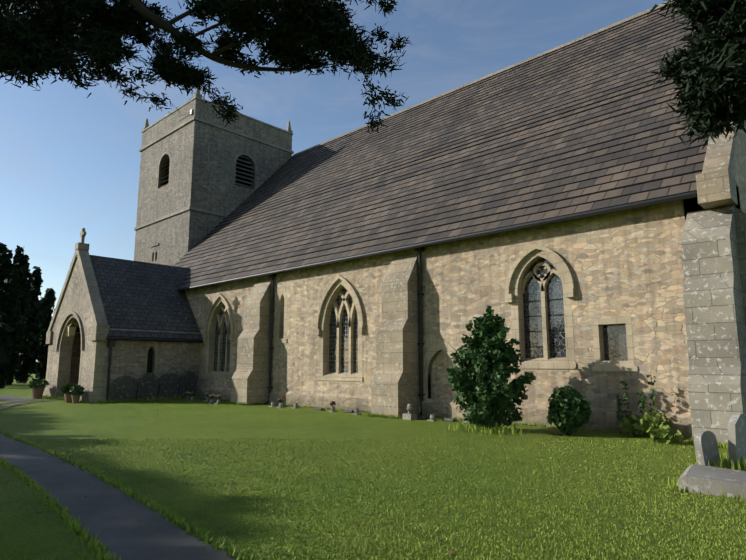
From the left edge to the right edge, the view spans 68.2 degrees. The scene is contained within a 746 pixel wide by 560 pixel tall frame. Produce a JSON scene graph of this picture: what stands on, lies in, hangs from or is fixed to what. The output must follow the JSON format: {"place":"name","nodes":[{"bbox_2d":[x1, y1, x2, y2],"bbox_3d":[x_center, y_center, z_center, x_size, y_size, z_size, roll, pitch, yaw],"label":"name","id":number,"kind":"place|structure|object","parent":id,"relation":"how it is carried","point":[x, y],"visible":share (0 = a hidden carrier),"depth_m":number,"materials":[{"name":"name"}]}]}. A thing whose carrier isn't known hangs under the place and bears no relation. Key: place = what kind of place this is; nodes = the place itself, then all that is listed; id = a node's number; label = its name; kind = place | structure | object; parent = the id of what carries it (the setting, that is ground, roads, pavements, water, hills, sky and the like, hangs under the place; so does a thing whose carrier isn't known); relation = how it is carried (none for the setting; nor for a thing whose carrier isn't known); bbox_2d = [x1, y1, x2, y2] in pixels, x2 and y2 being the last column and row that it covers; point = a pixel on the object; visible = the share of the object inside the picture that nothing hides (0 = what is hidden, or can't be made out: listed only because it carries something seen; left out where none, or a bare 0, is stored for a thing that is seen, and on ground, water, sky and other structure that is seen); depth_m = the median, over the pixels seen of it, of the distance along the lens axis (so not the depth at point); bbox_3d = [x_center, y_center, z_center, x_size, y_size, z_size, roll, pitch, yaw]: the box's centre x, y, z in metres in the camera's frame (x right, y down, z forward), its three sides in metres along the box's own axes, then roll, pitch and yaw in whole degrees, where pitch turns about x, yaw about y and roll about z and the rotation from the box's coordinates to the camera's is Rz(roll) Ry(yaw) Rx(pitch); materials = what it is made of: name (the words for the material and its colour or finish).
{"place":"outdoors","nodes":[
{"label":"outdoors","id":0,"kind":"place"},
{"bbox_2d":[0,395,40,402],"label":"path","id":1,"kind":"structure","parent":0,"point":[9,399],"depth_m":23.92,"materials":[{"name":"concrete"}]},
{"bbox_2d":[47,258,108,394],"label":"porch front wall","id":2,"kind":"structure","parent":0,"point":[75,298],"depth_m":24.13,"materials":[{"name":"beige stone"}]},
{"bbox_2d":[0,400,236,559],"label":"path","id":3,"kind":"structure","parent":0,"point":[125,535],"depth_m":5.65,"materials":[{"name":"grey asphalt"}]},
{"bbox_2d":[69,329,200,390],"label":"porch side walls","id":4,"kind":"structure","parent":0,"point":[179,359],"depth_m":24.11,"materials":[{"name":"beige stone"}]},
{"bbox_2d":[76,255,202,339],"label":"porch roof","id":5,"kind":"structure","parent":4,"relation":"on","point":[136,295],"depth_m":25.07,"materials":[{"name":"grey stone"}]},
{"bbox_2d":[147,347,152,372],"bbox_3d":[-9.701,3.440,23.857,0.001,1.152,0.340,-8,-12,43],"label":"lancet window","id":6,"kind":"structure","parent":4,"relation":"in","point":[149,360],"depth_m":23.89,"materials":[{"name":"black glass"}]},
{"bbox_2d":[106,337,202,402],"bbox_3d":[-9.353,3.831,23.640,0.340,2.612,4.250,-8,-12,43],"label":"porch gutter","id":7,"kind":"object","parent":4,"relation":"attached to","point":[111,342],"visible":0.9,"depth_m":22.65,"materials":[{"name":"black metal"}]},
{"bbox_2d":[0,0,409,132],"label":"tree branches","id":8,"kind":"object","parent":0,"point":[33,48],"depth_m":8.80,"materials":[{"name":"green plant"}]},
{"bbox_2d":[214,287,357,372],"bbox_3d":[-3.764,2.155,22.014,9.520,3.236,0.001,-8,-12,43],"label":"window glass","id":9,"kind":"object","parent":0,"point":[333,346],"depth_m":19.64,"materials":[{"name":"glass"}]},
{"bbox_2d":[0,0,666,361],"label":"sky","id":10,"kind":"structure","parent":0,"point":[70,162],"materials":[{"name":"blue"}]},
{"bbox_2d":[0,374,745,559],"bbox_3d":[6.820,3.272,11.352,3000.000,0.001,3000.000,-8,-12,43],"label":"ground","id":11,"kind":"structure","parent":0,"point":[178,420],"depth_m":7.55,"materials":[{"name":"green plant"}]},
{"bbox_2d":[0,242,55,388],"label":"trees","id":12,"kind":"object","parent":11,"relation":"on","point":[15,331],"depth_m":42.82,"materials":[{"name":"green plant"}]},
{"bbox_2d":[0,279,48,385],"bbox_3d":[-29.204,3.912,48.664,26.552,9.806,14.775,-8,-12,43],"label":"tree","id":13,"kind":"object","parent":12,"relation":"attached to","point":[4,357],"visible":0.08,"depth_m":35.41,"materials":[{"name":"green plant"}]},
{"bbox_2d":[31,388,80,402],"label":"plant pots","id":14,"kind":"object","parent":11,"relation":"on","point":[37,393],"visible":0.79,"depth_m":22.05,"materials":[{"name":"ceramic"}]},
{"bbox_2d":[28,378,84,396],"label":"potted plants","id":15,"kind":"object","parent":14,"relation":"in","point":[71,388],"visible":0.96,"depth_m":22.07,"materials":[{"name":"green plant"}]},
{"bbox_2d":[43,228,196,402],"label":"porch stone trim","id":16,"kind":"structure","parent":11,"relation":"on","point":[99,332],"depth_m":23.85,"materials":[{"name":"beige stone"}]},
{"bbox_2d":[66,320,75,335],"bbox_3d":[-13.415,2.015,24.555,0.320,0.980,0.320,-8,-12,43],"label":"porch lantern frame","id":17,"kind":"object","parent":16,"relation":"hanging from","point":[71,325],"visible":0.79,"depth_m":24.49,"materials":[{"name":"black metal"}]},
{"bbox_2d":[68,327,75,335],"bbox_3d":[-13.415,2.282,24.514,0.260,0.380,0.260,-8,-12,43],"label":"porch lantern","id":18,"kind":"object","parent":17,"relation":"in","point":[72,331],"visible":0.83,"depth_m":24.44,"materials":[{"name":"glass"}]},
{"bbox_2d":[110,371,197,402],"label":"gravestones","id":19,"kind":"object","parent":11,"relation":"on","point":[124,387],"visible":0.85,"depth_m":23.21,"materials":[{"name":"grey stone"}]},
{"bbox_2d":[134,99,291,265],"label":"church tower","id":20,"kind":"structure","parent":11,"relation":"on","point":[202,170],"depth_m":34.55,"materials":[{"name":"grey stone"}]},
{"bbox_2d":[169,60,204,119],"bbox_3d":[-11.335,-11.780,35.457,2.880,3.950,2.650,-8,-12,43],"label":"flagpole","id":21,"kind":"object","parent":20,"relation":"attached to","point":[191,112],"visible":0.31,"depth_m":34.16,"materials":[{"name":"white metal"}]},
{"bbox_2d":[159,156,253,188],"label":"louvers","id":22,"kind":"object","parent":20,"relation":"in","point":[236,174],"visible":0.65,"depth_m":35.65,"materials":[{"name":"grey wood"}]},
{"bbox_2d":[165,157,250,188],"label":"belfry openings","id":23,"kind":"object","parent":20,"relation":"in","point":[237,173],"visible":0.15,"depth_m":35.99,"materials":[{"name":"grey wood"}]},
{"bbox_2d":[134,87,293,246],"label":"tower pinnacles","id":24,"kind":"object","parent":20,"relation":"attached to","point":[288,130],"visible":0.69,"depth_m":35.38,"materials":[{"name":"beige stone"}]},
{"bbox_2d":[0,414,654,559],"bbox_3d":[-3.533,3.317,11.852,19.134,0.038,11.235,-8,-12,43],"label":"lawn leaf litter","id":25,"kind":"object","parent":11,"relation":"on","point":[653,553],"visible":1,"depth_m":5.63,"materials":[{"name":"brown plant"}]},
{"bbox_2d":[200,398,456,421],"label":"memorial tablets","id":26,"kind":"object","parent":11,"relation":"on","point":[419,417],"visible":0.58,"depth_m":15.45,"materials":[{"name":"grey stone"}]},
{"bbox_2d":[184,395,472,422],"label":"memorial vases","id":27,"kind":"object","parent":11,"relation":"on","point":[356,411],"visible":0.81,"depth_m":19.23,"materials":[{"name":"grey stone"}]},
{"bbox_2d":[185,392,413,412],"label":"memorial flower leaves","id":28,"kind":"object","parent":27,"relation":"in","point":[279,401],"visible":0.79,"depth_m":21.31,"materials":[{"name":"green plant"}]},
{"bbox_2d":[185,391,413,408],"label":"memorial flowers","id":29,"kind":"object","parent":27,"relation":"in","point":[210,395],"visible":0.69,"depth_m":21.33,"materials":[{"name":"plant"}]},
{"bbox_2d":[403,404,417,419],"bbox_3d":[1.037,3.680,15.406,0.300,0.420,0.300,-8,-12,43],"label":"stone urn","id":30,"kind":"object","parent":11,"relation":"on","point":[412,416],"visible":0.81,"depth_m":15.33,"materials":[{"name":"stone"}]},
{"bbox_2d":[197,386,691,437],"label":"wall plinth","id":31,"kind":"structure","parent":11,"relation":"on","point":[601,419],"depth_m":15.62,"materials":[{"name":"beige stone"}]},
{"bbox_2d":[446,306,535,429],"bbox_3d":[2.787,2.054,12.994,2.126,2.910,2.147,-8,-12,43],"label":"tall bush","id":32,"kind":"object","parent":11,"relation":"on","point":[494,350],"depth_m":12.64,"materials":[{"name":"green plant"}]},
{"bbox_2d":[546,385,591,434],"bbox_3d":[4.274,2.847,12.043,0.960,1.083,0.914,-8,-12,43],"label":"round bush","id":33,"kind":"object","parent":11,"relation":"on","point":[571,413],"depth_m":11.82,"materials":[{"name":"green plant"}]},
{"bbox_2d":[616,370,657,435],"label":"tall weed stems","id":34,"kind":"object","parent":11,"relation":"on","point":[639,403],"visible":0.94,"depth_m":12.03,"materials":[{"name":"green plant"}]},
{"bbox_2d":[619,410,685,443],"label":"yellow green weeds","id":35,"kind":"object","parent":11,"relation":"on","point":[657,428],"visible":1,"depth_m":11.41,"materials":[{"name":"green plant"}]},
{"bbox_2d":[678,412,745,498],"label":"gravestones","id":36,"kind":"object","parent":11,"relation":"on","point":[713,480],"visible":0.96,"depth_m":7.16,"materials":[{"name":"grey stone"}]},
{"bbox_2d":[681,205,745,444],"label":"corner buttress","id":37,"kind":"object","parent":11,"relation":"on","point":[713,242],"visible":0.77,"depth_m":10.78,"materials":[{"name":"stone"}]},
{"bbox_2d":[683,118,745,218],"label":"nave walls","id":38,"kind":"structure","parent":11,"relation":"on","point":[738,171],"depth_m":12.59,"materials":[{"name":"beige stone"}]},
{"bbox_2d":[230,252,419,417],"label":"buttresses","id":39,"kind":"structure","parent":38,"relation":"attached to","point":[395,386],"depth_m":16.80,"materials":[{"name":"stone"}]},
{"bbox_2d":[176,191,696,415],"bbox_3d":[-2.706,1.983,20.315,26.450,5.294,0.435,-8,-12,43],"label":"gutter and downpipes","id":40,"kind":"object","parent":38,"relation":"attached to","point":[418,249],"visible":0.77,"depth_m":16.42,"materials":[{"name":"black metal"}]},
{"bbox_2d":[695,122,737,208],"bbox_3d":[14.055,-6.155,19.555,0.580,11.520,20.790,-8,-12,43],"label":"nave gable coping","id":41,"kind":"object","parent":38,"relation":"on","point":[715,183],"visible":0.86,"depth_m":11.40,"materials":[{"name":"beige stone"}]},
{"bbox_2d":[185,187,740,411],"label":"church wall","id":42,"kind":"structure","parent":0,"point":[626,263],"depth_m":14.12,"materials":[{"name":"beige stone"}]},
{"bbox_2d":[203,244,637,399],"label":"window surrounds","id":43,"kind":"object","parent":42,"relation":"attached to","point":[519,276],"depth_m":16.04,"materials":[{"name":"beige stone"}]},
{"bbox_2d":[213,298,565,363],"bbox_3d":[-0.520,1.721,19.180,18.175,3.236,0.330,-8,-12,43],"label":"dark window","id":44,"kind":"structure","parent":43,"relation":"attached to","point":[524,331],"depth_m":14.60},
{"bbox_2d":[523,258,627,360],"bbox_3d":[5.018,0.681,13.867,2.695,2.743,0.020,-8,-12,43],"label":"stained glass window","id":45,"kind":"structure","parent":43,"relation":"in","point":[615,344],"depth_m":14.23,"materials":[{"name":"glass"}]},
{"bbox_2d":[174,2,709,291],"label":"church roof","id":46,"kind":"structure","parent":42,"relation":"on","point":[581,126],"depth_m":20.29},
{"bbox_2d":[292,0,673,156],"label":"nave ridge tiles","id":47,"kind":"object","parent":46,"relation":"on","point":[560,46],"visible":0.33,"depth_m":27.18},
{"bbox_2d":[644,0,745,148],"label":"yew","id":48,"kind":"object","parent":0,"point":[702,61],"depth_m":5.67,"materials":[{"name":"green plant"}]}
]}

